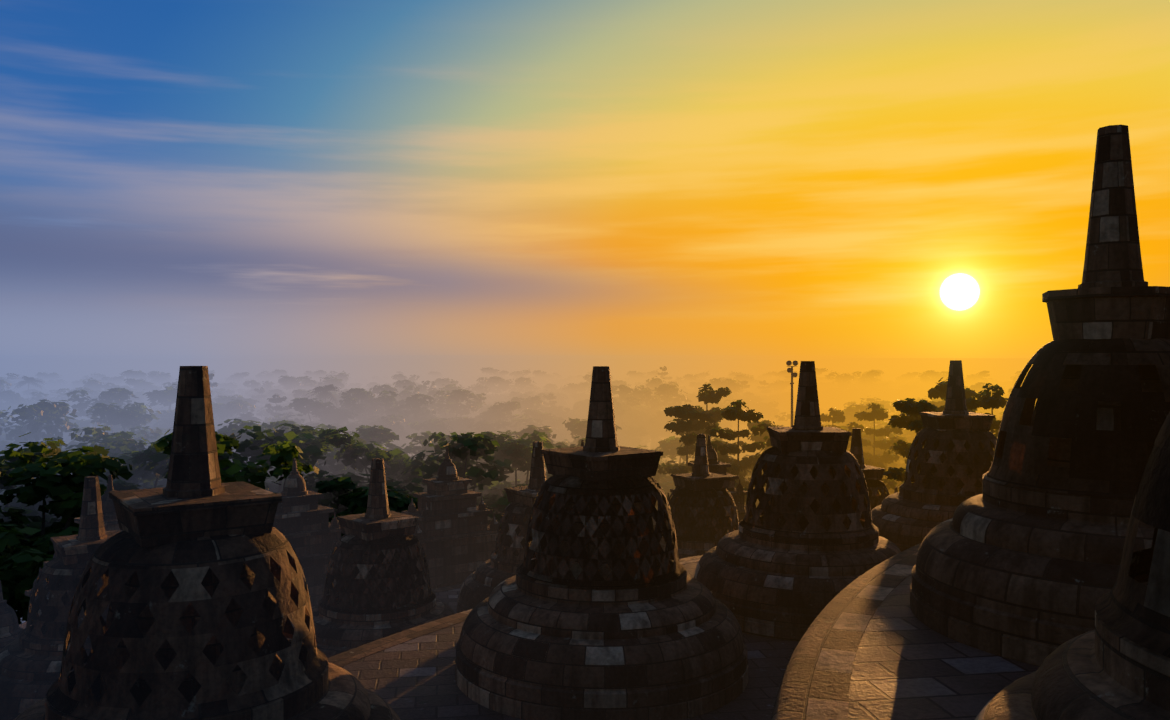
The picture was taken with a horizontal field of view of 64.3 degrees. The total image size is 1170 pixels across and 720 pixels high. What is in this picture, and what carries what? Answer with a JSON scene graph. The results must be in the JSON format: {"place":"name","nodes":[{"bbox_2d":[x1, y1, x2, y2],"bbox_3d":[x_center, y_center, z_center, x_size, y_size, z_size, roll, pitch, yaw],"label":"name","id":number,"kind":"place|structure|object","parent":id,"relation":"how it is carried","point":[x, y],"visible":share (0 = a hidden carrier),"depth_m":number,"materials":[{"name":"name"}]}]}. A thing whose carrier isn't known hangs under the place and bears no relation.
{"place":"outdoors","nodes":[
{"label":"outdoors","id":0,"kind":"place"},
{"bbox_2d":[0,358,1032,622],"bbox_3d":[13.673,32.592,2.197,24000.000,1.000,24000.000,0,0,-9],"label":"ground","id":1,"kind":"structure","parent":0,"point":[460,370],"depth_m":2788.01,"materials":[{"name":"grey"}]},
{"bbox_2d":[0,391,69,424],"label":"tree","id":2,"kind":"object","parent":1,"relation":"on","point":[12,399],"visible":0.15,"depth_m":277.94,"materials":[{"name":"green plant"}]},
{"bbox_2d":[0,447,72,610],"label":"tree","id":3,"kind":"object","parent":1,"relation":"on","point":[6,479],"visible":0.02,"depth_m":95.64,"materials":[{"name":"green plant"}]},
{"bbox_2d":[4,387,100,421],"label":"tree","id":4,"kind":"object","parent":1,"relation":"on","point":[92,393],"visible":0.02,"depth_m":308.98,"materials":[{"name":"green plant"}]},
{"bbox_2d":[0,432,140,623],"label":"tree","id":5,"kind":"object","parent":1,"relation":"on","point":[18,575],"visible":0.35,"depth_m":92.49,"materials":[{"name":"green plant"}]},
{"bbox_2d":[0,399,162,473],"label":"tree","id":6,"kind":"object","parent":1,"relation":"on","point":[47,413],"visible":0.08,"depth_m":162.84,"materials":[{"name":"green plant"}]},
{"bbox_2d":[0,425,162,493],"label":"tree","id":7,"kind":"object","parent":1,"relation":"on","point":[98,434],"depth_m":126.84,"materials":[{"name":"green plant"}]},
{"bbox_2d":[19,388,173,442],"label":"tree","id":8,"kind":"object","parent":1,"relation":"on","point":[120,396],"visible":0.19,"depth_m":223.48,"materials":[{"name":"green plant"}]},
{"bbox_2d":[63,378,146,403],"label":"tree","id":9,"kind":"object","parent":1,"relation":"on","point":[94,385],"visible":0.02,"depth_m":356.41,"materials":[{"name":"green plant"}]},
{"bbox_2d":[63,390,173,426],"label":"tree","id":10,"kind":"object","parent":1,"relation":"on","point":[134,400],"depth_m":293.90,"materials":[{"name":"green plant"}]},
{"bbox_2d":[74,402,172,442],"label":"tree","id":11,"kind":"object","parent":1,"relation":"on","point":[133,416],"visible":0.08,"depth_m":181.72,"materials":[{"name":"green plant"}]},
{"bbox_2d":[120,370,147,385],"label":"tree","id":12,"kind":"object","parent":1,"relation":"on","point":[135,375],"visible":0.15,"depth_m":514.96,"materials":[{"name":"green plant"}]},
{"bbox_2d":[0,441,270,526],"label":"tree","id":13,"kind":"object","parent":1,"relation":"on","point":[156,464],"visible":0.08,"depth_m":107.56,"materials":[{"name":"green plant"}]},
{"bbox_2d":[124,378,161,392],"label":"tree","id":14,"kind":"object","parent":1,"relation":"on","point":[141,385],"visible":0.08,"depth_m":375.51,"materials":[{"name":"green plant"}]},
{"bbox_2d":[62,407,225,442],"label":"tree","id":15,"kind":"object","parent":1,"relation":"on","point":[165,415],"depth_m":222.16,"materials":[{"name":"green plant"}]},
{"bbox_2d":[85,384,238,427],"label":"tree","id":16,"kind":"object","parent":1,"relation":"on","point":[167,396],"visible":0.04,"depth_m":244.19,"materials":[{"name":"green plant"}]},
{"bbox_2d":[45,434,279,505],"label":"tree","id":17,"kind":"object","parent":1,"relation":"on","point":[123,447],"depth_m":121.36,"materials":[{"name":"green plant"}]},
{"bbox_2d":[0,425,350,554],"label":"tree","id":18,"kind":"object","parent":1,"relation":"on","point":[281,461],"visible":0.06,"depth_m":100.97,"materials":[{"name":"green plant"}]},
{"bbox_2d":[212,399,255,450],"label":"tree","id":19,"kind":"object","parent":1,"relation":"on","point":[222,410],"visible":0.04,"depth_m":236.51,"materials":[{"name":"green plant"}]},
{"bbox_2d":[212,372,261,394],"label":"tree","id":20,"kind":"object","parent":1,"relation":"on","point":[237,377],"visible":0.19,"depth_m":529.60,"materials":[{"name":"green plant"}]},
{"bbox_2d":[19,581,463,628],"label":"monument body","id":21,"kind":"object","parent":1,"relation":"on","point":[22,625],"depth_m":27.11,"materials":[{"name":"stone"}]},
{"bbox_2d":[0,580,22,649],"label":"stupa","id":22,"kind":"object","parent":21,"relation":"on","point":[10,630],"visible":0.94,"depth_m":19.12,"materials":[{"name":"stone"}]},
{"bbox_2d":[25,475,121,624],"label":"niche tower","id":23,"kind":"structure","parent":21,"relation":"on","point":[110,517],"depth_m":20.84,"materials":[{"name":"stone"}]},
{"bbox_2d":[270,458,342,607],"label":"niche tower","id":24,"kind":"structure","parent":21,"relation":"on","point":[306,529],"depth_m":24.25,"materials":[{"name":"stone"}]},
{"bbox_2d":[402,447,498,586],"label":"niche tower","id":25,"kind":"structure","parent":21,"relation":"on","point":[455,534],"depth_m":26.99,"materials":[{"name":"stone"}]},
{"bbox_2d":[290,543,1039,719],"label":"terrace rings","id":26,"kind":"object","parent":21,"relation":"on","point":[869,645],"visible":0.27,"depth_m":7.21,"materials":[{"name":"stone"}]},
{"bbox_2d":[0,476,121,719],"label":"stupa","id":27,"kind":"object","parent":26,"relation":"on","point":[30,661],"visible":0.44,"depth_m":14.68,"materials":[{"name":"stone"}]},
{"bbox_2d":[14,366,399,719],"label":"stupa","id":28,"kind":"object","parent":26,"relation":"on","point":[207,605],"visible":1,"depth_m":7.01,"materials":[{"name":"stone"}]},
{"bbox_2d":[287,458,455,657],"bbox_3d":[-3.793,3.729,17.041,3.593,3.840,3.593,0,0,-42],"label":"stupa","id":29,"kind":"object","parent":26,"relation":"on","point":[375,593],"visible":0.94,"depth_m":16.38,"materials":[{"name":"grey stone"}]},
{"bbox_2d":[457,441,554,612],"bbox_3d":[-1.058,3.732,20.876,3.596,3.795,3.596,0,0,-38],"label":"stupa","id":30,"kind":"object","parent":26,"relation":"on","point":[483,580],"visible":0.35,"depth_m":20.28,"materials":[{"name":"stone"}]},
{"bbox_2d":[455,366,747,719],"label":"stupa","id":31,"kind":"object","parent":26,"relation":"on","point":[602,606],"visible":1,"depth_m":10.41,"materials":[{"name":"stone"}]},
{"bbox_2d":[660,434,738,559],"bbox_3d":[2.922,3.740,23.402,3.600,3.756,3.600,0,0,-28],"label":"stupa","id":32,"kind":"object","parent":26,"relation":"on","point":[704,513],"visible":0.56,"depth_m":22.77,"materials":[{"name":"stone"}]},
{"bbox_2d":[693,361,900,640],"bbox_3d":[3.382,1.889,14.146,3.522,3.747,3.522,0,0,2],"label":"stupa","id":33,"kind":"object","parent":26,"relation":"on","point":[800,554],"visible":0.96,"depth_m":13.34,"materials":[{"name":"stone"}]},
{"bbox_2d":[845,428,888,521],"bbox_3d":[7.322,3.728,25.097,3.580,3.763,3.580,0,0,-15],"label":"stupa","id":34,"kind":"object","parent":26,"relation":"on","point":[873,475],"visible":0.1,"depth_m":24.68,"materials":[{"name":"stone"}]},
{"bbox_2d":[870,360,996,551],"bbox_3d":[7.210,1.876,18.101,3.532,3.736,3.532,0,0,2],"label":"stupa","id":35,"kind":"object","parent":26,"relation":"on","point":[953,460],"visible":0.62,"depth_m":17.52,"materials":[{"name":"stone"}]},
{"bbox_2d":[910,125,1169,665],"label":"stupa","id":36,"kind":"object","parent":26,"relation":"on","point":[1019,558],"visible":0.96,"depth_m":6.86,"materials":[{"name":"stone"}]},
{"bbox_2d":[975,412,1169,719],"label":"stupa","id":37,"kind":"object","parent":26,"relation":"on","point":[1114,664],"visible":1,"depth_m":3.41,"materials":[{"name":"stone"}]},
{"bbox_2d":[667,435,751,530],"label":"niche tower","id":38,"kind":"structure","parent":21,"relation":"on","point":[738,492],"depth_m":31.30,"materials":[{"name":"stone"}]},
{"bbox_2d":[213,395,273,424],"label":"tree","id":39,"kind":"object","parent":1,"relation":"on","point":[224,399],"visible":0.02,"depth_m":268.76,"materials":[{"name":"green plant"}]},
{"bbox_2d":[234,380,272,397],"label":"tree","id":40,"kind":"object","parent":1,"relation":"on","point":[255,384],"visible":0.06,"depth_m":382.75,"materials":[{"name":"green plant"}]},
{"bbox_2d":[241,389,300,421],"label":"tree","id":41,"kind":"object","parent":1,"relation":"on","point":[270,393],"visible":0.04,"depth_m":332.32,"materials":[{"name":"green plant"}]},
{"bbox_2d":[256,393,293,428],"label":"tree","id":42,"kind":"object","parent":1,"relation":"on","point":[274,399],"visible":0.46,"depth_m":236.31,"materials":[{"name":"green plant"}]},
{"bbox_2d":[217,418,336,480],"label":"tree","id":43,"kind":"object","parent":1,"relation":"on","point":[229,429],"visible":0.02,"depth_m":140.94,"materials":[{"name":"green plant"}]},
{"bbox_2d":[246,375,321,398],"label":"tree","id":44,"kind":"object","parent":1,"relation":"on","point":[288,382],"visible":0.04,"depth_m":377.55,"materials":[{"name":"green plant"}]},
{"bbox_2d":[143,435,426,508],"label":"tree","id":45,"kind":"object","parent":1,"relation":"on","point":[331,467],"depth_m":126.12,"materials":[{"name":"green plant"}]},
{"bbox_2d":[262,389,327,420],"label":"tree","id":46,"kind":"object","parent":1,"relation":"on","point":[301,393],"visible":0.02,"depth_m":293.29,"materials":[{"name":"green plant"}]},
{"bbox_2d":[245,375,349,404],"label":"tree","id":47,"kind":"object","parent":1,"relation":"on","point":[330,380],"visible":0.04,"depth_m":361.47,"materials":[{"name":"green plant"}]},
{"bbox_2d":[256,393,363,423],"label":"tree","id":48,"kind":"object","parent":1,"relation":"on","point":[267,414],"visible":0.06,"depth_m":264.56,"materials":[{"name":"green plant"}]},
{"bbox_2d":[307,384,341,405],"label":"tree","id":49,"kind":"object","parent":1,"relation":"on","point":[324,393],"visible":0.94,"depth_m":247.74,"materials":[{"name":"green plant"}]},
{"bbox_2d":[231,423,426,534],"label":"tree","id":50,"kind":"object","parent":1,"relation":"on","point":[310,445],"visible":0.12,"depth_m":112.15,"materials":[{"name":"green plant"}]},
{"bbox_2d":[301,371,362,389],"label":"tree","id":51,"kind":"object","parent":1,"relation":"on","point":[345,378],"visible":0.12,"depth_m":452.69,"materials":[{"name":"green plant"}]},
{"bbox_2d":[234,424,433,480],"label":"tree","id":52,"kind":"object","parent":1,"relation":"on","point":[380,435],"visible":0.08,"depth_m":145.92,"materials":[{"name":"green plant"}]},
{"bbox_2d":[267,397,408,437],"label":"tree","id":53,"kind":"object","parent":1,"relation":"on","point":[325,414],"visible":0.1,"depth_m":219.95,"materials":[{"name":"green plant"}]},
{"bbox_2d":[297,384,438,416],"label":"tree","id":54,"kind":"object","parent":1,"relation":"on","point":[405,393],"visible":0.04,"depth_m":275.58,"materials":[{"name":"green plant"}]},
{"bbox_2d":[306,388,434,442],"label":"tree","id":55,"kind":"object","parent":1,"relation":"on","point":[362,408],"visible":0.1,"depth_m":235.12,"materials":[{"name":"green plant"}]},
{"bbox_2d":[304,441,501,516],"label":"tree","id":56,"kind":"object","parent":1,"relation":"on","point":[350,454],"visible":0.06,"depth_m":117.02,"materials":[{"name":"green plant"}]},
{"bbox_2d":[375,380,435,399],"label":"tree","id":57,"kind":"object","parent":1,"relation":"on","point":[408,383],"visible":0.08,"depth_m":325.05,"materials":[{"name":"green plant"}]},
{"bbox_2d":[301,431,528,519],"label":"tree","id":58,"kind":"object","parent":1,"relation":"on","point":[473,448],"visible":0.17,"depth_m":114.49,"materials":[{"name":"green plant"}]},
{"bbox_2d":[356,394,509,456],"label":"tree","id":59,"kind":"object","parent":1,"relation":"on","point":[412,404],"visible":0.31,"depth_m":229.36,"materials":[{"name":"green plant"}]},
{"bbox_2d":[397,382,478,417],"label":"tree","id":60,"kind":"object","parent":1,"relation":"on","point":[448,387],"visible":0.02,"depth_m":311.55,"materials":[{"name":"green plant"}]},
{"bbox_2d":[376,389,512,430],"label":"tree","id":61,"kind":"object","parent":1,"relation":"on","point":[454,399],"visible":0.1,"depth_m":254.26,"materials":[{"name":"green plant"}]},
{"bbox_2d":[438,376,511,401],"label":"tree","id":62,"kind":"object","parent":1,"relation":"on","point":[493,387],"visible":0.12,"depth_m":394.01,"materials":[{"name":"green plant"}]},
{"bbox_2d":[461,385,511,410],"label":"tree","id":63,"kind":"object","parent":1,"relation":"on","point":[478,389],"visible":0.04,"depth_m":356.27,"materials":[{"name":"green plant"}]},
{"bbox_2d":[465,367,511,393],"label":"tree","id":64,"kind":"object","parent":1,"relation":"on","point":[483,370],"visible":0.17,"depth_m":659.07,"materials":[{"name":"green plant"}]},
{"bbox_2d":[452,401,543,440],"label":"tree","id":65,"kind":"object","parent":1,"relation":"on","point":[494,413],"visible":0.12,"depth_m":239.15,"materials":[{"name":"green plant"}]},
{"bbox_2d":[467,430,561,526],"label":"tree","id":66,"kind":"object","parent":1,"relation":"on","point":[514,454],"visible":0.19,"depth_m":121.86,"materials":[{"name":"green plant"}]},
{"bbox_2d":[493,370,546,392],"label":"tree","id":67,"kind":"object","parent":1,"relation":"on","point":[519,374],"visible":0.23,"depth_m":590.22,"materials":[{"name":"green plant"}]},
{"bbox_2d":[490,425,556,481],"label":"tree","id":68,"kind":"object","parent":1,"relation":"on","point":[529,429],"depth_m":158.96,"materials":[{"name":"green plant"}]},
{"bbox_2d":[498,377,566,395],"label":"tree","id":69,"kind":"object","parent":1,"relation":"on","point":[522,383],"visible":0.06,"depth_m":403.61,"materials":[{"name":"green plant"}]},
{"bbox_2d":[486,436,585,484],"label":"tree","id":70,"kind":"object","parent":1,"relation":"on","point":[562,444],"depth_m":136.96,"materials":[{"name":"green plant"}]},
{"bbox_2d":[506,396,569,427],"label":"tree","id":71,"kind":"object","parent":1,"relation":"on","point":[526,403],"visible":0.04,"depth_m":276.07,"materials":[{"name":"green plant"}]},
{"bbox_2d":[506,409,580,442],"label":"tree","id":72,"kind":"object","parent":1,"relation":"on","point":[559,429],"visible":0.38,"depth_m":253.50,"materials":[{"name":"green plant"}]},
{"bbox_2d":[530,370,559,387],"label":"tree","id":73,"kind":"object","parent":1,"relation":"on","point":[542,375],"visible":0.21,"depth_m":605.39,"materials":[{"name":"green plant"}]},
{"bbox_2d":[545,390,584,410],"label":"tree","id":74,"kind":"object","parent":1,"relation":"on","point":[559,399],"visible":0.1,"depth_m":352.66,"materials":[{"name":"green plant"}]},
{"bbox_2d":[545,382,590,403],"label":"tree","id":75,"kind":"object","parent":1,"relation":"on","point":[570,388],"visible":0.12,"depth_m":380.10,"materials":[{"name":"green plant"}]},
{"bbox_2d":[541,385,667,442],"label":"tree","id":76,"kind":"object","parent":1,"relation":"on","point":[623,392],"visible":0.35,"depth_m":286.79,"materials":[{"name":"green plant"}]},
{"bbox_2d":[548,397,665,447],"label":"tree","id":77,"kind":"object","parent":1,"relation":"on","point":[631,436],"visible":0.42,"depth_m":271.45,"materials":[{"name":"green plant"}]},
{"bbox_2d":[554,418,668,464],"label":"tree","id":78,"kind":"object","parent":1,"relation":"on","point":[578,427],"visible":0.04,"depth_m":175.81,"materials":[{"name":"green plant"}]},
{"bbox_2d":[625,371,656,393],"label":"tree","id":79,"kind":"object","parent":1,"relation":"on","point":[636,377],"visible":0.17,"depth_m":586.23,"materials":[{"name":"green plant"}]},
{"bbox_2d":[651,468,675,510],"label":"tree","id":80,"kind":"object","parent":1,"relation":"on","point":[658,477],"visible":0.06,"depth_m":137.18,"materials":[{"name":"green plant"}]},
{"bbox_2d":[632,376,733,440],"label":"tree","id":81,"kind":"object","parent":1,"relation":"on","point":[653,383],"visible":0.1,"depth_m":349.29,"materials":[{"name":"green plant"}]},
{"bbox_2d":[656,404,714,506],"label":"tree","id":82,"kind":"object","parent":1,"relation":"on","point":[694,422],"visible":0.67,"depth_m":122.33,"materials":[{"name":"green plant"}]},
{"bbox_2d":[630,384,742,460],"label":"tree","id":83,"kind":"object","parent":1,"relation":"on","point":[667,391],"visible":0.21,"depth_m":283.88,"materials":[{"name":"green plant"}]},
{"bbox_2d":[676,374,703,390],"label":"tree","id":84,"kind":"object","parent":1,"relation":"on","point":[690,378],"visible":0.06,"depth_m":504.39,"materials":[{"name":"green plant"}]},
{"bbox_2d":[660,390,749,438],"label":"tree","id":85,"kind":"object","parent":1,"relation":"on","point":[734,423],"visible":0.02,"depth_m":309.45,"materials":[{"name":"green plant"}]},
{"bbox_2d":[661,384,758,506],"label":"tree","id":86,"kind":"object","parent":1,"relation":"on","point":[710,395],"visible":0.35,"depth_m":128.91,"materials":[{"name":"green plant"}]},
{"bbox_2d":[655,436,764,494],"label":"tree","id":87,"kind":"object","parent":1,"relation":"on","point":[669,445],"visible":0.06,"depth_m":153.46,"materials":[{"name":"green plant"}]},
{"bbox_2d":[691,378,779,443],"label":"tree","id":88,"kind":"object","parent":1,"relation":"on","point":[752,401],"visible":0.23,"depth_m":341.60,"materials":[{"name":"green plant"}]},
{"bbox_2d":[704,399,772,501],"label":"tree","id":89,"kind":"object","parent":1,"relation":"on","point":[734,413],"visible":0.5,"depth_m":119.59,"materials":[{"name":"green plant"}]},
{"bbox_2d":[733,375,785,395],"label":"tree","id":90,"kind":"object","parent":1,"relation":"on","point":[753,382],"visible":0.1,"depth_m":479.25,"materials":[{"name":"green plant"}]},
{"bbox_2d":[743,420,782,503],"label":"tree","id":91,"kind":"object","parent":1,"relation":"on","point":[757,438],"visible":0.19,"depth_m":136.39,"materials":[{"name":"green plant"}]},
{"bbox_2d":[757,380,796,424],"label":"tree","id":92,"kind":"object","parent":1,"relation":"on","point":[784,402],"visible":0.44,"depth_m":416.20,"materials":[{"name":"green plant"}]},
{"bbox_2d":[786,361,797,426],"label":"floodlight mast","id":93,"kind":"object","parent":1,"relation":"on","point":[790,370],"visible":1,"depth_m":97.39,"materials":[{"name":"grey metal"}]},
{"bbox_2d":[820,408,851,447],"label":"tree","id":94,"kind":"object","parent":1,"relation":"on","point":[838,415],"visible":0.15,"depth_m":144.16,"materials":[{"name":"green plant"}]},
{"bbox_2d":[774,397,905,425],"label":"tree","id":95,"kind":"object","parent":1,"relation":"on","point":[886,404],"visible":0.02,"depth_m":262.38,"materials":[{"name":"green plant"}]},
{"bbox_2d":[796,372,884,409],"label":"tree","id":96,"kind":"object","parent":1,"relation":"on","point":[832,395],"visible":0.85,"depth_m":462.39,"materials":[{"name":"green plant"}]},
{"bbox_2d":[821,403,914,439],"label":"tree","id":97,"kind":"object","parent":1,"relation":"on","point":[849,412],"visible":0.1,"depth_m":199.33,"materials":[{"name":"green plant"}]},
{"bbox_2d":[836,421,911,495],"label":"tree","id":98,"kind":"object","parent":1,"relation":"on","point":[868,449],"visible":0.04,"depth_m":150.83,"materials":[{"name":"green plant"}]},
{"bbox_2d":[847,403,902,492],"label":"tree","id":99,"kind":"object","parent":1,"relation":"on","point":[877,413],"visible":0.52,"depth_m":134.79,"materials":[{"name":"green plant"}]},
{"bbox_2d":[837,371,918,404],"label":"tree","id":100,"kind":"object","parent":1,"relation":"on","point":[891,394],"visible":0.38,"depth_m":474.51,"materials":[{"name":"green plant"}]},
{"bbox_2d":[884,423,915,467],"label":"tree","id":101,"kind":"object","parent":1,"relation":"on","point":[910,439],"visible":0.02,"depth_m":178.74,"materials":[{"name":"green plant"}]},
{"bbox_2d":[881,372,921,388],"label":"tree","id":102,"kind":"object","parent":1,"relation":"on","point":[902,378],"visible":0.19,"depth_m":575.44,"materials":[{"name":"green plant"}]},
{"bbox_2d":[883,398,939,481],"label":"tree","id":103,"kind":"object","parent":1,"relation":"on","point":[910,409],"visible":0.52,"depth_m":110.47,"materials":[{"name":"green plant"}]},
{"bbox_2d":[881,377,977,491],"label":"tree","id":104,"kind":"object","parent":1,"relation":"on","point":[938,390],"visible":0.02,"depth_m":117.04,"materials":[{"name":"green plant"}]},
{"bbox_2d":[896,370,979,401],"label":"tree","id":105,"kind":"object","parent":1,"relation":"on","point":[923,388],"visible":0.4,"depth_m":502.17,"materials":[{"name":"green plant"}]},
{"bbox_2d":[966,383,1007,437],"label":"tree","id":106,"kind":"object","parent":1,"relation":"on","point":[985,399],"visible":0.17,"depth_m":109.34,"materials":[{"name":"green plant"}]},
{"bbox_2d":[0,0,1169,357],"label":"sky","id":107,"kind":"structure","parent":0,"point":[179,178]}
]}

